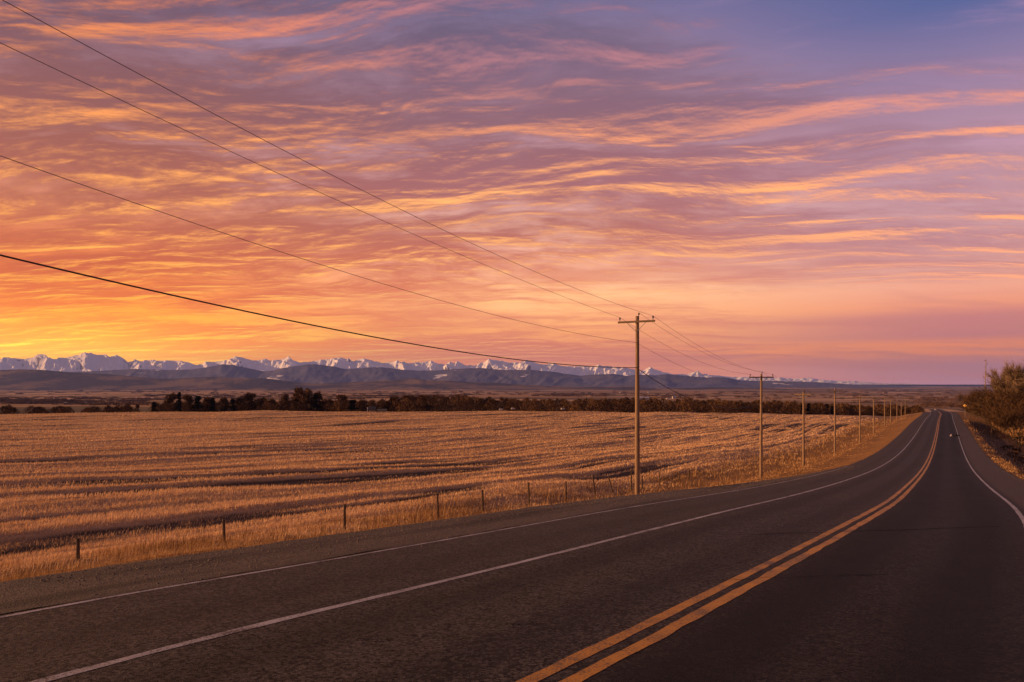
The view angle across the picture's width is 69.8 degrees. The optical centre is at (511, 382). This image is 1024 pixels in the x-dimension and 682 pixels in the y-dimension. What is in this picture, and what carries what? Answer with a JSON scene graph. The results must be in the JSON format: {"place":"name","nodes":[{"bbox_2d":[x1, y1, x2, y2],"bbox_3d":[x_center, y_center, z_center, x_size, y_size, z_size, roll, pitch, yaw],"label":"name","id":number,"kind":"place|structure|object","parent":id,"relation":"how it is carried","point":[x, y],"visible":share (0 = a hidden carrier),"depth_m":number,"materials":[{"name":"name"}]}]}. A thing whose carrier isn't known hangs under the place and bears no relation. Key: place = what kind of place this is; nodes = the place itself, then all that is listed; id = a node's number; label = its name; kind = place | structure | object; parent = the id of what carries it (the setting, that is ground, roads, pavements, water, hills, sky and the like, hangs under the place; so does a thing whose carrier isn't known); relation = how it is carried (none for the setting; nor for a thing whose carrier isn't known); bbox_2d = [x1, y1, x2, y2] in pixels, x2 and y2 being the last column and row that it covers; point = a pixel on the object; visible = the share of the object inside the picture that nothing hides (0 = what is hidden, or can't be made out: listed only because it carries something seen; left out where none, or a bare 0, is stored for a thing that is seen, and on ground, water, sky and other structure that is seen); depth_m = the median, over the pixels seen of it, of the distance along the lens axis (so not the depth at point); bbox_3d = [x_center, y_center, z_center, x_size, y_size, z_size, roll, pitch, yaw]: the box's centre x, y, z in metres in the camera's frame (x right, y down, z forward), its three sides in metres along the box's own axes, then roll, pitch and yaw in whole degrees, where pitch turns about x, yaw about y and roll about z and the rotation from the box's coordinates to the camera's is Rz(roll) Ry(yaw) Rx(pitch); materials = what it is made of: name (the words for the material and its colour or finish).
{"place":"outdoors","nodes":[
{"label":"outdoors","id":0,"kind":"place"},
{"bbox_2d":[0,369,800,390],"bbox_3d":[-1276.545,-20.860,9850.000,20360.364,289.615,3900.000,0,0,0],"label":"hills","id":1,"kind":"structure","parent":0,"point":[26,379],"depth_m":8584.01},
{"bbox_2d":[0,352,988,385],"bbox_3d":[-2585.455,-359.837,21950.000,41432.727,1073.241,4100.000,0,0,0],"label":"mountains","id":2,"kind":"structure","parent":0,"point":[84,361],"depth_m":21465.87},
{"bbox_2d":[75,364,925,387],"bbox_3d":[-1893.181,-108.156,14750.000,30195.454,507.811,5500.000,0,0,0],"label":"foothills","id":3,"kind":"structure","parent":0,"point":[314,373],"depth_m":13725.93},
{"bbox_2d":[0,409,1023,681],"bbox_3d":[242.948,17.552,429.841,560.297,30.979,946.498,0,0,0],"label":"road","id":4,"kind":"structure","parent":0,"point":[898,557],"depth_m":9.61,"materials":[{"name":"grey asphalt"}]},
{"bbox_2d":[0,460,860,613],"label":"road shoulder","id":5,"kind":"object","parent":4,"relation":"attached to","point":[23,594],"visible":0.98,"depth_m":13.32},
{"bbox_2d":[34,466,1023,594],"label":"gravel","id":6,"kind":"structure","parent":5,"relation":"on","point":[136,567],"depth_m":14.71,"materials":[{"name":"gravel"}]},
{"bbox_2d":[0,386,1023,614],"bbox_3d":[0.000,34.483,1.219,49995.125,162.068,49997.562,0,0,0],"label":"ground","id":7,"kind":"structure","parent":0,"point":[729,396],"depth_m":110.60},
{"bbox_2d":[134,404,141,411],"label":"bare tree","id":8,"kind":"object","parent":7,"relation":"on","point":[137,406],"visible":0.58,"depth_m":409.55,"materials":[{"name":"brown plant"}]},
{"bbox_2d":[151,401,157,411],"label":"conifer tree","id":9,"kind":"object","parent":7,"relation":"on","point":[154,405],"visible":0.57,"depth_m":381.43,"materials":[{"name":"green plant"}]},
{"bbox_2d":[163,392,181,411],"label":"bare tree","id":10,"kind":"object","parent":7,"relation":"on","point":[171,398],"visible":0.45,"depth_m":400.74,"materials":[{"name":"brown plant"}]},
{"bbox_2d":[176,391,181,411],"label":"conifer tree","id":11,"kind":"object","parent":7,"relation":"on","point":[179,402],"visible":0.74,"depth_m":384.65,"materials":[{"name":"green plant"}]},
{"bbox_2d":[182,393,194,411],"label":"bare tree","id":12,"kind":"object","parent":7,"relation":"on","point":[186,397],"visible":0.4,"depth_m":415.80,"materials":[{"name":"brown plant"}]},
{"bbox_2d":[192,396,203,411],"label":"conifer tree","id":13,"kind":"object","parent":7,"relation":"on","point":[197,403],"visible":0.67,"depth_m":390.30,"materials":[{"name":"green plant"}]},
{"bbox_2d":[202,396,209,411],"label":"bare tree","id":14,"kind":"object","parent":7,"relation":"on","point":[205,400],"visible":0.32,"depth_m":428.67,"materials":[{"name":"brown plant"}]},
{"bbox_2d":[208,398,215,411],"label":"conifer tree","id":15,"kind":"object","parent":7,"relation":"on","point":[212,401],"visible":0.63,"depth_m":396.85,"materials":[{"name":"green plant"}]},
{"bbox_2d":[217,397,229,411],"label":"bare tree","id":16,"kind":"object","parent":7,"relation":"on","point":[224,401],"visible":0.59,"depth_m":405.58,"materials":[{"name":"brown plant"}]},
{"bbox_2d":[229,398,236,411],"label":"conifer tree","id":17,"kind":"object","parent":7,"relation":"on","point":[233,406],"visible":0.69,"depth_m":387.46,"materials":[{"name":"green plant"}]},
{"bbox_2d":[235,395,250,410],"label":"bare tree","id":18,"kind":"object","parent":7,"relation":"on","point":[240,400],"visible":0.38,"depth_m":398.42,"materials":[{"name":"brown plant"}]},
{"bbox_2d":[244,392,259,410],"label":"bare tree","id":19,"kind":"object","parent":7,"relation":"on","point":[250,397],"visible":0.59,"depth_m":398.34,"materials":[{"name":"brown plant"}]},
{"bbox_2d":[256,396,269,410],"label":"bare tree","id":20,"kind":"object","parent":7,"relation":"on","point":[260,401],"visible":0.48,"depth_m":397.02,"materials":[{"name":"brown plant"}]},
{"bbox_2d":[268,398,278,410],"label":"bare tree","id":21,"kind":"object","parent":7,"relation":"on","point":[273,401],"visible":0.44,"depth_m":407.08,"materials":[{"name":"brown plant"}]},
{"bbox_2d":[281,393,292,408],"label":"bare tree","id":22,"kind":"object","parent":7,"relation":"on","point":[285,397],"visible":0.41,"depth_m":424.74,"materials":[{"name":"brown plant"}]},
{"bbox_2d":[291,386,304,410],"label":"bare tree","id":23,"kind":"object","parent":7,"relation":"on","point":[297,394],"visible":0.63,"depth_m":410.84,"materials":[{"name":"brown plant"}]},
{"bbox_2d":[299,387,312,410],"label":"bare tree","id":24,"kind":"object","parent":7,"relation":"on","point":[307,393],"visible":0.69,"depth_m":405.65,"materials":[{"name":"brown plant"}]},
{"bbox_2d":[310,394,319,410],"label":"conifer tree","id":25,"kind":"object","parent":7,"relation":"on","point":[314,404],"visible":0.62,"depth_m":371.03,"materials":[{"name":"green plant"}]},
{"bbox_2d":[311,391,323,411],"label":"bare tree","id":26,"kind":"object","parent":7,"relation":"on","point":[320,395],"visible":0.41,"depth_m":404.94,"materials":[{"name":"brown plant"}]},
{"bbox_2d":[322,398,337,411],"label":"bare tree","id":27,"kind":"object","parent":7,"relation":"on","point":[325,401],"visible":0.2,"depth_m":418.44,"materials":[{"name":"brown plant"}]},
{"bbox_2d":[332,394,347,411],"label":"bare tree","id":28,"kind":"object","parent":7,"relation":"on","point":[343,397],"visible":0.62,"depth_m":398.46,"materials":[{"name":"brown plant"}]},
{"bbox_2d":[347,400,358,411],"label":"conifer tree","id":29,"kind":"object","parent":7,"relation":"on","point":[352,405],"visible":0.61,"depth_m":373.02,"materials":[{"name":"green plant"}]},
{"bbox_2d":[369,406,375,411],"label":"farm house","id":30,"kind":"structure","parent":7,"relation":"on","point":[372,408],"depth_m":382.65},
{"bbox_2d":[383,395,403,411],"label":"bare tree","id":31,"kind":"object","parent":7,"relation":"on","point":[392,398],"visible":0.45,"depth_m":405.04,"materials":[{"name":"brown plant"}]},
{"bbox_2d":[76,466,738,561],"bbox_3d":[10.162,8.905,63.848,0.847,7.548,93.408,0,0,31],"label":"fence","id":32,"kind":"object","parent":7,"relation":"on","point":[78,549],"visible":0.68,"depth_m":39.13,"materials":[{"name":"wood"}]},
{"bbox_2d":[415,395,432,411],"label":"bare tree","id":33,"kind":"object","parent":7,"relation":"on","point":[421,399],"visible":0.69,"depth_m":399.25,"materials":[{"name":"brown plant"}]},
{"bbox_2d":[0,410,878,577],"bbox_3d":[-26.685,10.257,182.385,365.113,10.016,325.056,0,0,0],"label":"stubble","id":34,"kind":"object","parent":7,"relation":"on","point":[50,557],"visible":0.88,"depth_m":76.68,"materials":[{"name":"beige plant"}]},
{"bbox_2d":[0,394,925,415],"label":"woodland","id":35,"kind":"object","parent":7,"relation":"on","point":[464,403],"visible":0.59,"depth_m":402.11,"materials":[{"name":"plant"}]},
{"bbox_2d":[0,389,964,407],"bbox_3d":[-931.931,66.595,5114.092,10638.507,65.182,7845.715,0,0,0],"label":"scrub","id":36,"kind":"object","parent":7,"relation":"on","point":[75,400],"visible":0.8,"depth_m":2955.07,"materials":[{"name":"brown plant"}]},
{"bbox_2d":[0,416,1023,581],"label":"verge grass","id":37,"kind":"structure","parent":7,"relation":"on","point":[190,550],"depth_m":39.44,"materials":[{"name":"beige plant"}]},
{"bbox_2d":[618,313,654,494],"bbox_3d":[7.674,1.673,44.973,2.400,11.887,0.393,0,0,32],"label":"utility pole","id":38,"kind":"object","parent":7,"relation":"on","point":[637,440],"visible":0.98,"depth_m":44.89,"materials":[{"name":"brown wood"}]},
{"bbox_2d":[3,0,865,395],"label":"power line","id":39,"kind":"object","parent":38,"relation":"attached to","point":[299,158],"visible":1,"depth_m":20.39,"materials":[{"name":"black metal"}]},
{"bbox_2d":[1,156,885,401],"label":"power line","id":40,"kind":"object","parent":38,"relation":"attached to","point":[314,262],"visible":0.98,"depth_m":21.65,"materials":[{"name":"black metal"}]},
{"bbox_2d":[0,42,897,402],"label":"power line","id":41,"kind":"object","parent":38,"relation":"attached to","point":[280,174],"visible":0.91,"depth_m":22.97,"materials":[{"name":"black metal"}]},
{"bbox_2d":[0,254,904,414],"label":"telephone cable","id":42,"kind":"object","parent":38,"relation":"attached to","point":[315,325],"visible":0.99,"depth_m":21.65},
{"bbox_2d":[641,314,835,389],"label":"power line","id":43,"kind":"object","parent":38,"relation":"attached to","point":[714,357],"visible":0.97,"depth_m":53.55,"materials":[{"name":"black metal"}]},
{"bbox_2d":[749,374,773,478],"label":"utility pole","id":44,"kind":"object","parent":7,"relation":"on","point":[761,451],"visible":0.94,"depth_m":72.90,"materials":[{"name":"brown wood"}]},
{"bbox_2d":[795,390,810,465],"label":"utility pole","id":45,"kind":"object","parent":7,"relation":"on","point":[803,442],"visible":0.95,"depth_m":93.89,"materials":[{"name":"brown wood"}]},
{"bbox_2d":[805,403,811,414],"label":"conifer tree","id":46,"kind":"object","parent":7,"relation":"on","point":[808,409],"visible":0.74,"depth_m":384.69,"materials":[{"name":"green plant"}]},
{"bbox_2d":[823,404,831,414],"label":"conifer tree","id":47,"kind":"object","parent":7,"relation":"on","point":[827,409],"visible":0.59,"depth_m":384.50,"materials":[{"name":"green plant"}]},
{"bbox_2d":[827,388,837,454],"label":"utility pole","id":48,"kind":"object","parent":7,"relation":"on","point":[835,390],"visible":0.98,"depth_m":120.91,"materials":[{"name":"brown wood"}]},
{"bbox_2d":[859,394,865,441],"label":"utility pole","id":49,"kind":"object","parent":7,"relation":"on","point":[860,398],"visible":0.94,"depth_m":149.92,"materials":[{"name":"brown wood"}]},
{"bbox_2d":[869,396,878,432],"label":"utility pole","id":50,"kind":"object","parent":7,"relation":"on","point":[873,413],"visible":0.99,"depth_m":187.93,"materials":[{"name":"brown wood"}]},
{"bbox_2d":[880,396,888,425],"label":"utility pole","id":51,"kind":"object","parent":7,"relation":"on","point":[884,397],"visible":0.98,"depth_m":221.91,"materials":[{"name":"brown wood"}]},
{"bbox_2d":[956,392,974,416],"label":"shrub","id":52,"kind":"object","parent":7,"relation":"on","point":[960,396],"visible":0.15,"depth_m":263.97,"materials":[{"name":"brown plant"}]},
{"bbox_2d":[961,388,985,418],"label":"shrub","id":53,"kind":"object","parent":7,"relation":"on","point":[972,406],"visible":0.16,"depth_m":225.48,"materials":[{"name":"brown plant"}]},
{"bbox_2d":[959,387,994,416],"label":"shrub","id":54,"kind":"object","parent":7,"relation":"on","point":[974,396],"visible":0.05,"depth_m":245.32,"materials":[{"name":"brown plant"}]},
{"bbox_2d":[966,385,997,427],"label":"shrub","id":55,"kind":"object","parent":7,"relation":"on","point":[978,407],"visible":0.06,"depth_m":206.52,"materials":[{"name":"brown plant"}]},
{"bbox_2d":[965,384,1023,416],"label":"shrub","id":56,"kind":"object","parent":7,"relation":"on","point":[980,396],"visible":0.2,"depth_m":196.47,"materials":[{"name":"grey plant"}]},
{"bbox_2d":[977,396,1020,433],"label":"shrub","id":57,"kind":"object","parent":7,"relation":"on","point":[989,423],"visible":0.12,"depth_m":184.82,"materials":[{"name":"brown plant"}]},
{"bbox_2d":[976,382,1023,429],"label":"shrub","id":58,"kind":"object","parent":7,"relation":"on","point":[1000,401],"visible":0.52,"depth_m":180.96,"materials":[{"name":"brown plant"}]},
{"bbox_2d":[981,401,1023,435],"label":"shrub","id":59,"kind":"object","parent":7,"relation":"on","point":[1005,419],"visible":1,"depth_m":169.56,"materials":[{"name":"brown plant"}]},
{"bbox_2d":[981,361,1023,396],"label":"bare tree","id":60,"kind":"object","parent":7,"relation":"on","point":[996,382],"visible":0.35,"depth_m":196.78,"materials":[{"name":"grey plant"}]},
{"bbox_2d":[999,444,1018,449],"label":"brush","id":61,"kind":"object","parent":7,"relation":"on","point":[1007,446],"visible":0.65,"depth_m":131.76,"materials":[{"name":"brown plant"}]},
{"bbox_2d":[998,360,1023,421],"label":"bare tree","id":62,"kind":"object","parent":7,"relation":"on","point":[1017,378],"visible":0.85,"depth_m":188.76,"materials":[{"name":"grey plant"}]},
{"bbox_2d":[1005,450,1023,458],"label":"brush","id":63,"kind":"object","parent":7,"relation":"on","point":[1015,452],"visible":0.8,"depth_m":111.74,"materials":[{"name":"brown plant"}]},
{"bbox_2d":[1009,432,1023,451],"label":"tree","id":64,"kind":"object","parent":7,"relation":"on","point":[1018,438],"visible":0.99,"depth_m":127.88,"materials":[{"name":"brown plant"}]},
{"bbox_2d":[1012,456,1023,463],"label":"brush","id":65,"kind":"object","parent":7,"relation":"on","point":[1016,457],"visible":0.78,"depth_m":103.76,"materials":[{"name":"brown plant"}]},
{"bbox_2d":[0,0,1023,384],"label":"sky","id":66,"kind":"structure","parent":0,"point":[815,189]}
]}

